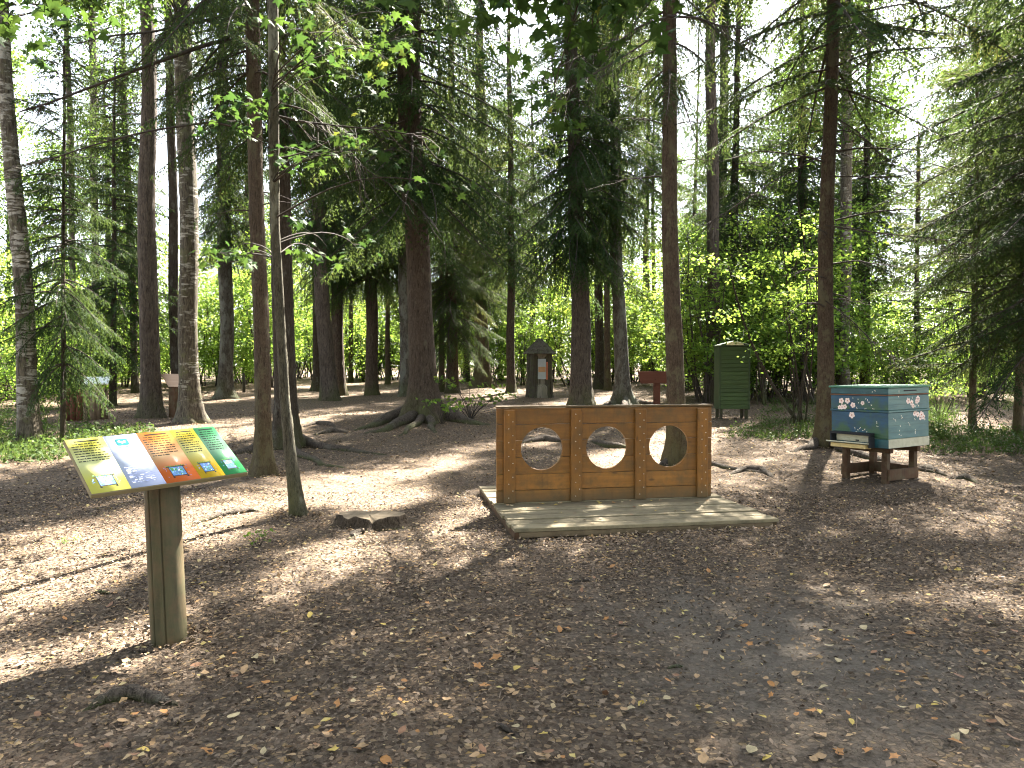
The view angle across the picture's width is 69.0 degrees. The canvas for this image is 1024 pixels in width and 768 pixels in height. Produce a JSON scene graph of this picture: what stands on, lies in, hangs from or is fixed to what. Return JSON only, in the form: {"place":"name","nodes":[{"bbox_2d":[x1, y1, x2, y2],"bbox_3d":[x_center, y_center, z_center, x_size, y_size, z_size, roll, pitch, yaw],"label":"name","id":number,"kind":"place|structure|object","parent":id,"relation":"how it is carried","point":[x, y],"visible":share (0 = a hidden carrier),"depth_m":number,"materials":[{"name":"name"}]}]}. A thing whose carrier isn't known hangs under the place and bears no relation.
{"place":"outdoors","nodes":[
{"label":"outdoors","id":0,"kind":"place"},
{"bbox_2d":[0,0,1022,365],"label":"sky","id":1,"kind":"structure","parent":0,"point":[776,10],"materials":[{"name":"white"}]},
{"bbox_2d":[0,366,1023,767],"bbox_3d":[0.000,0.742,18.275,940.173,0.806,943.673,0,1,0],"label":"ground","id":2,"kind":"structure","parent":0,"point":[866,620],"depth_m":4.57,"materials":[{"name":"brown soil"}]},
{"bbox_2d":[0,131,36,311],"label":"leafy tree","id":3,"kind":"object","parent":2,"relation":"on","point":[4,225],"visible":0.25,"depth_m":42.41,"materials":[{"name":"green plant"}]},
{"bbox_2d":[0,40,61,321],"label":"leafy tree","id":4,"kind":"object","parent":2,"relation":"on","point":[18,60],"visible":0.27,"depth_m":45.66,"materials":[{"name":"green plant"}]},
{"bbox_2d":[0,323,66,405],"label":"understory bush","id":5,"kind":"object","parent":2,"relation":"on","point":[5,373],"visible":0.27,"depth_m":22.29,"materials":[{"name":"green plant"}]},
{"bbox_2d":[2,138,103,356],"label":"leafy tree","id":6,"kind":"object","parent":2,"relation":"on","point":[42,201],"visible":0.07,"depth_m":45.44,"materials":[{"name":"green plant"}]},
{"bbox_2d":[0,0,120,71],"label":"maple tree","id":7,"kind":"object","parent":2,"relation":"on","point":[11,28],"visible":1,"depth_m":5.53,"materials":[{"name":"green plant"}]},
{"bbox_2d":[1,330,119,408],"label":"understory bush","id":8,"kind":"object","parent":2,"relation":"on","point":[76,347],"visible":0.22,"depth_m":21.86,"materials":[{"name":"green plant"}]},
{"bbox_2d":[0,0,126,441],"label":"young spruce","id":9,"kind":"object","parent":2,"relation":"on","point":[64,318],"visible":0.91,"depth_m":13.88,"materials":[{"name":"green plant"}]},
{"bbox_2d":[0,278,138,402],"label":"understory bush","id":10,"kind":"object","parent":2,"relation":"on","point":[41,325],"visible":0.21,"depth_m":21.93,"materials":[{"name":"green plant"}]},
{"bbox_2d":[0,0,157,443],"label":"birch tree","id":11,"kind":"object","parent":2,"relation":"on","point":[26,373],"visible":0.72,"depth_m":13.64,"materials":[{"name":"grey plant"}]},
{"bbox_2d":[0,400,158,462],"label":"undergrowth","id":12,"kind":"object","parent":2,"relation":"on","point":[41,453],"visible":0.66,"depth_m":13.88,"materials":[{"name":"plant"}]},
{"bbox_2d":[66,387,107,421],"bbox_3d":[-10.394,0.527,18.002,1.057,0.880,0.538,0,2,-15],"label":"log palisade","id":13,"kind":"object","parent":2,"relation":"on","point":[95,414],"visible":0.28,"depth_m":17.82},
{"bbox_2d":[12,0,165,387],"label":"birch tree","id":14,"kind":"object","parent":2,"relation":"on","point":[90,131],"visible":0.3,"depth_m":27.63,"materials":[{"name":"green plant"}]},
{"bbox_2d":[64,0,128,345],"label":"pine tree","id":15,"kind":"object","parent":2,"relation":"on","point":[69,119],"visible":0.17,"depth_m":27.05,"materials":[{"name":"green plant"}]},
{"bbox_2d":[53,3,159,293],"bbox_3d":[-21.237,-12.378,38.926,4.714,25.368,5.197,1,2,40],"label":"spruce tree","id":16,"kind":"object","parent":2,"relation":"on","point":[101,108],"visible":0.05,"depth_m":38.62,"materials":[{"name":"green plant"}]},
{"bbox_2d":[43,24,178,405],"bbox_3d":[-12.232,-4.916,22.722,3.890,11.881,3.855,1,2,36],"label":"young spruce","id":17,"kind":"object","parent":2,"relation":"on","point":[126,268],"visible":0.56,"depth_m":22.62,"materials":[{"name":"green plant"}]},
{"bbox_2d":[81,0,167,392],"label":"spruce tree","id":18,"kind":"object","parent":2,"relation":"on","point":[135,388],"visible":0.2,"depth_m":29.16,"materials":[{"name":"green plant"}]},
{"bbox_2d":[82,684,177,711],"bbox_3d":[-1.723,1.452,3.437,0.443,0.087,0.190,0,1,0],"label":"surface root","id":19,"kind":"object","parent":2,"relation":"on","point":[131,691],"visible":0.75,"depth_m":3.43,"materials":[{"name":"brown plant"}]},
{"bbox_2d":[83,0,178,418],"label":"spruce tree","id":20,"kind":"object","parent":2,"relation":"on","point":[150,404],"visible":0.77,"depth_m":18.09,"materials":[{"name":"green plant"}]},
{"bbox_2d":[63,426,247,647],"bbox_3d":[-2.011,1.001,4.272,0.513,1.444,0.849,1,2,45],"label":"information sign","id":21,"kind":"object","parent":2,"relation":"on","point":[159,468],"visible":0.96,"depth_m":4.14,"materials":[{"name":"brown wood"}]},
{"bbox_2d":[103,0,230,404],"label":"spruce tree","id":22,"kind":"object","parent":2,"relation":"on","point":[167,80],"visible":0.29,"depth_m":23.41,"materials":[{"name":"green plant"}]},
{"bbox_2d":[161,374,178,417],"bbox_3d":[-8.330,0.304,18.452,0.680,1.111,0.222,0,2,14],"label":"information sign","id":23,"kind":"object","parent":2,"relation":"on","point":[172,381],"visible":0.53,"depth_m":18.40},
{"bbox_2d":[98,0,264,423],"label":"birch tree","id":24,"kind":"object","parent":2,"relation":"on","point":[190,409],"visible":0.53,"depth_m":16.93,"materials":[{"name":"brown plant"}]},
{"bbox_2d":[0,0,373,477],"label":"spruce tree","id":25,"kind":"object","parent":2,"relation":"on","point":[263,461],"visible":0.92,"depth_m":9.81,"materials":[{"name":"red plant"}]},
{"bbox_2d":[157,240,219,372],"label":"understory bush","id":26,"kind":"object","parent":2,"relation":"on","point":[200,296],"visible":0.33,"depth_m":32.62,"materials":[{"name":"green plant"}]},
{"bbox_2d":[159,264,243,385],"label":"understory bush","id":27,"kind":"object","parent":2,"relation":"on","point":[203,368],"visible":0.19,"depth_m":35.19,"materials":[{"name":"green plant"}]},
{"bbox_2d":[166,243,268,385],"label":"understory bush","id":28,"kind":"object","parent":2,"relation":"on","point":[235,313],"visible":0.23,"depth_m":34.61,"materials":[{"name":"green plant"}]},
{"bbox_2d":[168,267,272,380],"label":"understory bush","id":29,"kind":"object","parent":2,"relation":"on","point":[207,363],"visible":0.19,"depth_m":35.11,"materials":[{"name":"green plant"}]},
{"bbox_2d":[176,2,270,399],"bbox_3d":[-10.343,-10.478,26.488,3.954,22.682,3.766,0,1,0],"label":"spruce tree","id":30,"kind":"object","parent":2,"relation":"on","point":[225,386],"visible":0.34,"depth_m":26.51,"materials":[{"name":"green plant"}]},
{"bbox_2d":[202,56,295,380],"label":"spruce tree","id":31,"kind":"object","parent":2,"relation":"on","point":[268,215],"visible":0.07,"depth_m":40.89,"materials":[{"name":"green plant"}]},
{"bbox_2d":[199,203,312,387],"bbox_3d":[-10.950,-3.942,32.951,6.221,8.348,6.332,-1,2,-33],"label":"understory bush","id":32,"kind":"object","parent":2,"relation":"on","point":[248,292],"visible":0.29,"depth_m":32.44,"materials":[{"name":"green plant"}]},
{"bbox_2d":[136,0,396,467],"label":"spruce tree","id":33,"kind":"object","parent":2,"relation":"on","point":[286,139],"visible":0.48,"depth_m":12.81,"materials":[{"name":"green plant"}]},
{"bbox_2d":[234,302,303,384],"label":"understory bush","id":34,"kind":"object","parent":2,"relation":"on","point":[250,356],"visible":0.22,"depth_m":33.98,"materials":[{"name":"green plant"}]},
{"bbox_2d":[289,2,319,391],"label":"spruce tree","id":35,"kind":"object","parent":2,"relation":"on","point":[315,384],"visible":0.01,"depth_m":30.80,"materials":[{"name":"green plant"}]},
{"bbox_2d":[263,0,375,400],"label":"pine tree","id":36,"kind":"object","parent":2,"relation":"on","point":[328,389],"visible":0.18,"depth_m":24.58,"materials":[{"name":"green plant"}]},
{"bbox_2d":[293,266,362,380],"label":"understory bush","id":37,"kind":"object","parent":2,"relation":"on","point":[310,357],"visible":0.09,"depth_m":41.27,"materials":[{"name":"green plant"}]},
{"bbox_2d":[187,0,476,516],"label":"maple tree","id":38,"kind":"object","parent":2,"relation":"on","point":[296,499],"visible":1,"depth_m":7.41,"materials":[{"name":"green plant"}]},
{"bbox_2d":[291,1,387,395],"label":"pine tree","id":39,"kind":"object","parent":2,"relation":"on","point":[337,325],"visible":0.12,"depth_m":28.08,"materials":[{"name":"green plant"}]},
{"bbox_2d":[309,299,399,381],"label":"understory bush","id":40,"kind":"object","parent":2,"relation":"on","point":[356,359],"visible":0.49,"depth_m":40.03,"materials":[{"name":"green plant"}]},
{"bbox_2d":[300,0,433,395],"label":"pine tree","id":41,"kind":"object","parent":2,"relation":"on","point":[370,288],"visible":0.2,"depth_m":27.66,"materials":[{"name":"green plant"}]},
{"bbox_2d":[329,510,415,539],"bbox_3d":[-1.415,1.348,7.197,0.856,0.203,0.842,-1,2,-41],"label":"tree stump","id":42,"kind":"object","parent":2,"relation":"on","point":[356,520],"visible":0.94,"depth_m":7.08,"materials":[{"name":"wood"}]},
{"bbox_2d":[354,28,397,384],"bbox_3d":[-6.037,-9.866,36.776,3.820,20.464,4.022,1,2,38],"label":"spruce tree","id":43,"kind":"object","parent":2,"relation":"on","point":[387,356],"visible":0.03,"depth_m":36.90,"materials":[{"name":"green plant"}]},
{"bbox_2d":[332,0,462,396],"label":"spruce tree","id":44,"kind":"object","parent":2,"relation":"on","point":[404,348],"visible":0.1,"depth_m":26.62,"materials":[{"name":"brown plant"}]},
{"bbox_2d":[265,0,557,435],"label":"spruce tree","id":45,"kind":"object","parent":2,"relation":"on","point":[413,90],"visible":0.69,"depth_m":16.18,"materials":[{"name":"green plant"}]},
{"bbox_2d":[420,3,474,391],"bbox_3d":[-3.058,-10.033,30.817,3.482,21.416,3.317,0,1,0],"label":"spruce tree","id":46,"kind":"object","parent":2,"relation":"on","point":[441,385],"visible":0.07,"depth_m":30.95,"materials":[{"name":"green plant"}]},
{"bbox_2d":[394,0,522,392],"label":"spruce tree","id":47,"kind":"object","parent":2,"relation":"on","point":[451,324],"visible":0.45,"depth_m":29.33,"materials":[{"name":"green plant"}]},
{"bbox_2d":[434,375,516,418],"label":"leafy sapling","id":48,"kind":"object","parent":2,"relation":"on","point":[480,403],"visible":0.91,"depth_m":16.86,"materials":[{"name":"green plant"}]},
{"bbox_2d":[433,0,542,387],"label":"spruce tree","id":49,"kind":"object","parent":2,"relation":"on","point":[480,378],"visible":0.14,"depth_m":33.65,"materials":[{"name":"green plant"}]},
{"bbox_2d":[461,0,561,392],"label":"spruce tree","id":50,"kind":"object","parent":2,"relation":"on","point":[511,387],"visible":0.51,"depth_m":29.03,"materials":[{"name":"green plant"}]},
{"bbox_2d":[489,308,559,384],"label":"understory bush","id":51,"kind":"object","parent":2,"relation":"on","point":[522,365],"visible":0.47,"depth_m":35.58,"materials":[{"name":"green plant"}]},
{"bbox_2d":[504,13,563,339],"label":"spruce tree","id":52,"kind":"object","parent":2,"relation":"on","point":[526,155],"visible":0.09,"depth_m":41.57,"materials":[{"name":"green plant"}]},
{"bbox_2d":[498,221,570,381],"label":"understory bush","id":53,"kind":"object","parent":2,"relation":"on","point":[553,308],"visible":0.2,"depth_m":39.61,"materials":[{"name":"green plant"}]},
{"bbox_2d":[499,240,570,360],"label":"understory bush","id":54,"kind":"object","parent":2,"relation":"on","point":[556,323],"visible":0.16,"depth_m":41.01,"materials":[{"name":"green plant"}]},
{"bbox_2d":[523,338,555,397],"bbox_3d":[1.002,-0.543,27.090,1.219,2.219,1.219,0,1,-8],"label":"log hive","id":55,"kind":"object","parent":2,"relation":"on","point":[539,352],"visible":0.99,"depth_m":26.78,"materials":[{"name":"wood"}]},
{"bbox_2d":[487,0,661,407],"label":"pine tree","id":56,"kind":"object","parent":2,"relation":"on","point":[575,253],"visible":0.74,"depth_m":21.88,"materials":[{"name":"green plant"}]},
{"bbox_2d":[520,278,634,385],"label":"understory bush","id":57,"kind":"object","parent":2,"relation":"on","point":[552,334],"visible":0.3,"depth_m":35.67,"materials":[{"name":"green plant"}]},
{"bbox_2d":[558,86,641,389],"bbox_3d":[3.648,-10.206,31.720,3.836,21.565,3.681,0,1,0],"label":"spruce tree","id":58,"kind":"object","parent":2,"relation":"on","point":[598,381],"visible":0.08,"depth_m":31.88,"materials":[{"name":"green plant"}]},
{"bbox_2d":[544,285,662,379],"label":"understory bush","id":59,"kind":"object","parent":2,"relation":"on","point":[611,325],"visible":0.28,"depth_m":35.52,"materials":[{"name":"green plant"}]},
{"bbox_2d":[545,0,679,390],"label":"pine tree","id":60,"kind":"object","parent":2,"relation":"on","point":[607,373],"visible":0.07,"depth_m":31.26,"materials":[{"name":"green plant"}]},
{"bbox_2d":[542,0,690,404],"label":"spruce tree","id":61,"kind":"object","parent":2,"relation":"on","point":[622,394],"visible":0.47,"depth_m":22.87,"materials":[{"name":"green plant"}]},
{"bbox_2d":[375,0,867,135],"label":"maple tree","id":62,"kind":"object","parent":2,"relation":"on","point":[585,37],"visible":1,"depth_m":5.31,"materials":[{"name":"green plant"}]},
{"bbox_2d":[479,486,778,539],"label":"wooden deck","id":63,"kind":"structure","parent":2,"relation":"on","point":[530,520],"depth_m":7.23,"materials":[{"name":"weathered wood planks"}]},
{"bbox_2d":[495,404,712,503],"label":"plank wall","id":64,"kind":"structure","parent":63,"relation":"on","point":[573,473],"depth_m":8.04,"materials":[{"name":"brown wood"}]},
{"bbox_2d":[603,276,690,370],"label":"understory bush","id":65,"kind":"object","parent":2,"relation":"on","point":[654,366],"visible":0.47,"depth_m":35.88,"materials":[{"name":"green plant"}]},
{"bbox_2d":[524,0,777,474],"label":"spruce tree","id":66,"kind":"object","parent":2,"relation":"on","point":[675,444],"visible":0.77,"depth_m":11.23,"materials":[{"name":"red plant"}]},
{"bbox_2d":[637,371,666,403],"bbox_3d":[4.341,0.156,22.408,1.192,1.079,0.227,0,1,-4],"label":"information sign","id":67,"kind":"object","parent":2,"relation":"on","point":[656,379],"visible":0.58,"depth_m":22.29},
{"bbox_2d":[620,0,689,370],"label":"spruce tree","id":68,"kind":"object","parent":2,"relation":"on","point":[655,205],"visible":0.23,"depth_m":39.62,"materials":[{"name":"green plant"}]},
{"bbox_2d":[621,0,693,370],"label":"spruce tree","id":69,"kind":"object","parent":2,"relation":"on","point":[646,259],"visible":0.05,"depth_m":40.51,"materials":[{"name":"green plant"}]},
{"bbox_2d":[629,150,700,307],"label":"leafy tree","id":70,"kind":"object","parent":2,"relation":"on","point":[684,163],"visible":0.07,"depth_m":54.77,"materials":[{"name":"green plant"}]},
{"bbox_2d":[659,27,706,380],"bbox_3d":[8.917,-8.273,35.725,3.884,17.423,4.139,-1,2,-26],"label":"spruce tree","id":71,"kind":"object","parent":2,"relation":"on","point":[692,212],"visible":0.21,"depth_m":35.73,"materials":[{"name":"green plant"}]},
{"bbox_2d":[623,211,782,402],"bbox_3d":[6.003,-2.302,23.811,5.269,5.956,5.458,0,2,-11],"label":"understory bush","id":72,"kind":"object","parent":2,"relation":"on","point":[698,351],"visible":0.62,"depth_m":23.41,"materials":[{"name":"green plant"}]},
{"bbox_2d":[630,257,777,398],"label":"understory bush","id":73,"kind":"object","parent":2,"relation":"on","point":[684,325],"visible":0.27,"depth_m":25.36,"materials":[{"name":"green plant"}]},
{"bbox_2d":[701,0,719,402],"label":"pine tree","id":74,"kind":"object","parent":2,"relation":"on","point":[713,180],"visible":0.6,"depth_m":24.04,"materials":[{"name":"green plant"}]},
{"bbox_2d":[686,0,760,340],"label":"pine tree","id":75,"kind":"object","parent":2,"relation":"on","point":[725,6],"visible":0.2,"depth_m":29.96,"materials":[{"name":"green plant"}]},
{"bbox_2d":[662,290,785,398],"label":"understory bush","id":76,"kind":"object","parent":2,"relation":"on","point":[751,360],"visible":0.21,"depth_m":23.98,"materials":[{"name":"green plant"}]},
{"bbox_2d":[713,341,750,418],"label":"hive tower","id":77,"kind":"structure","parent":2,"relation":"on","point":[731,381],"depth_m":18.43,"materials":[{"name":"green paint"}]},
{"bbox_2d":[661,0,807,332],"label":"spruce tree","id":78,"kind":"object","parent":2,"relation":"on","point":[733,194],"visible":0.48,"depth_m":27.94,"materials":[{"name":"green plant"}]},
{"bbox_2d":[717,301,810,404],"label":"hazel shrub","id":79,"kind":"object","parent":2,"relation":"on","point":[761,379],"visible":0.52,"depth_m":22.84,"materials":[{"name":"green plant"}]},
{"bbox_2d":[717,397,815,441],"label":"undergrowth","id":80,"kind":"object","parent":2,"relation":"on","point":[803,424],"visible":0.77,"depth_m":16.11,"materials":[{"name":"plant"}]},
{"bbox_2d":[685,251,854,400],"bbox_3d":[8.585,-1.954,25.237,5.738,5.167,5.375,0,2,17],"label":"understory bush","id":81,"kind":"object","parent":2,"relation":"on","point":[776,376],"visible":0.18,"depth_m":24.82,"materials":[{"name":"green plant"}]},
{"bbox_2d":[684,192,864,423],"bbox_3d":[6.080,-1.750,17.529,4.301,5.528,3.335,0,1,0],"label":"hazel shrub","id":82,"kind":"object","parent":2,"relation":"on","point":[789,320],"visible":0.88,"depth_m":17.44,"materials":[{"name":"green plant"}]},
{"bbox_2d":[689,201,860,398],"bbox_3d":[8.145,-2.816,25.527,5.646,6.829,5.451,-1,2,-35],"label":"understory bush","id":83,"kind":"object","parent":2,"relation":"on","point":[766,226],"visible":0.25,"depth_m":25.15,"materials":[{"name":"green plant"}]},
{"bbox_2d":[733,0,881,397],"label":"spruce tree","id":84,"kind":"object","parent":2,"relation":"on","point":[806,197],"visible":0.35,"depth_m":26.54,"materials":[{"name":"green plant"}]},
{"bbox_2d":[733,241,906,402],"bbox_3d":[9.785,-2.074,24.369,5.279,5.493,5.468,0,2,-12],"label":"understory bush","id":85,"kind":"object","parent":2,"relation":"on","point":[854,312],"visible":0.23,"depth_m":23.85,"materials":[{"name":"green plant"}]},
{"bbox_2d":[719,198,921,404],"bbox_3d":[9.581,-2.669,23.504,5.841,6.783,5.639,0,1,-7],"label":"understory bush","id":86,"kind":"object","parent":2,"relation":"on","point":[846,243],"visible":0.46,"depth_m":23.23,"materials":[{"name":"green plant"}]},
{"bbox_2d":[640,0,1023,472],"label":"spruce tree","id":87,"kind":"object","parent":2,"relation":"on","point":[833,82],"visible":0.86,"depth_m":12.91,"materials":[{"name":"green plant"}]},
{"bbox_2d":[744,0,930,258],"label":"leafy tree","id":88,"kind":"object","parent":2,"relation":"on","point":[894,96],"visible":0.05,"depth_m":31.60,"materials":[{"name":"green plant"}]},
{"bbox_2d":[748,0,952,384],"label":"birch tree","id":89,"kind":"object","parent":2,"relation":"on","point":[846,182],"visible":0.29,"depth_m":24.57,"materials":[{"name":"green plant"}]},
{"bbox_2d":[766,190,936,384],"bbox_3d":[12.128,-3.225,27.729,6.469,7.483,6.355,1,2,33],"label":"understory bush","id":90,"kind":"object","parent":2,"relation":"on","point":[870,249],"visible":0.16,"depth_m":27.18,"materials":[{"name":"green plant"}]},
{"bbox_2d":[809,0,930,384],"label":"spruce tree","id":91,"kind":"object","parent":2,"relation":"on","point":[865,193],"visible":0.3,"depth_m":29.60,"materials":[{"name":"green plant"}]},
{"bbox_2d":[841,446,920,483],"bbox_3d":[4.839,1.048,9.804,0.635,0.503,0.715,-1,2,-29],"label":"hive stand","id":92,"kind":"object","parent":2,"relation":"on","point":[886,468],"visible":0.66,"depth_m":9.68,"materials":[{"name":"wood"}]},
{"bbox_2d":[826,384,930,448],"bbox_3d":[4.742,0.416,9.731,1.058,0.796,0.865,-2,1,-29],"label":"beehive","id":93,"kind":"object","parent":92,"relation":"on","point":[883,416],"visible":1,"depth_m":9.47,"materials":[{"name":"teal paint"}]},
{"bbox_2d":[845,316,969,389],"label":"understory bush","id":94,"kind":"object","parent":2,"relation":"on","point":[900,339],"visible":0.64,"depth_m":23.85,"materials":[{"name":"green plant"}]},
{"bbox_2d":[851,131,968,377],"bbox_3d":[14.586,-4.073,26.840,3.715,9.850,3.907,-1,2,-37],"label":"young spruce","id":95,"kind":"object","parent":2,"relation":"on","point":[917,219],"visible":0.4,"depth_m":26.57,"materials":[{"name":"green plant"}]},
{"bbox_2d":[864,310,962,392],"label":"understory bush","id":96,"kind":"object","parent":2,"relation":"on","point":[907,349],"visible":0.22,"depth_m":26.17,"materials":[{"name":"green plant"}]},
{"bbox_2d":[873,334,966,402],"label":"understory bush","id":97,"kind":"object","parent":2,"relation":"on","point":[929,362],"visible":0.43,"depth_m":24.31,"materials":[{"name":"green plant"}]},
{"bbox_2d":[892,63,974,305],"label":"leafy tree","id":98,"kind":"object","parent":2,"relation":"on","point":[941,102],"visible":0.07,"depth_m":44.29,"materials":[{"name":"green plant"}]},
{"bbox_2d":[850,0,1023,435],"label":"spruce tree","id":99,"kind":"object","parent":2,"relation":"on","point":[1007,239],"visible":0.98,"depth_m":11.89,"materials":[{"name":"green plant"}]},
{"bbox_2d":[867,0,1023,428],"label":"young spruce","id":100,"kind":"object","parent":2,"relation":"on","point":[973,387],"visible":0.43,"depth_m":16.04,"materials":[{"name":"green plant"}]},
{"bbox_2d":[906,373,987,418],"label":"leafy sapling","id":101,"kind":"object","parent":2,"relation":"on","point":[945,390],"visible":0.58,"depth_m":17.41,"materials":[{"name":"green plant"}]},
{"bbox_2d":[895,272,1007,396],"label":"understory bush","id":102,"kind":"object","parent":2,"relation":"on","point":[934,306],"visible":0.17,"depth_m":26.79,"materials":[{"name":"green plant"}]},
{"bbox_2d":[897,0,1023,433],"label":"spruce tree","id":103,"kind":"object","parent":2,"relation":"on","point":[1017,408],"visible":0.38,"depth_m":15.17,"materials":[{"name":"green plant"}]},
{"bbox_2d":[909,0,1021,396],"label":"spruce tree","id":104,"kind":"object","parent":2,"relation":"on","point":[970,181],"visible":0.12,"depth_m":26.82,"materials":[{"name":"green plant"}]},
{"bbox_2d":[921,399,1023,456],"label":"undergrowth","id":105,"kind":"object","parent":2,"relation":"on","point":[947,434],"visible":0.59,"depth_m":13.69,"materials":[{"name":"plant"}]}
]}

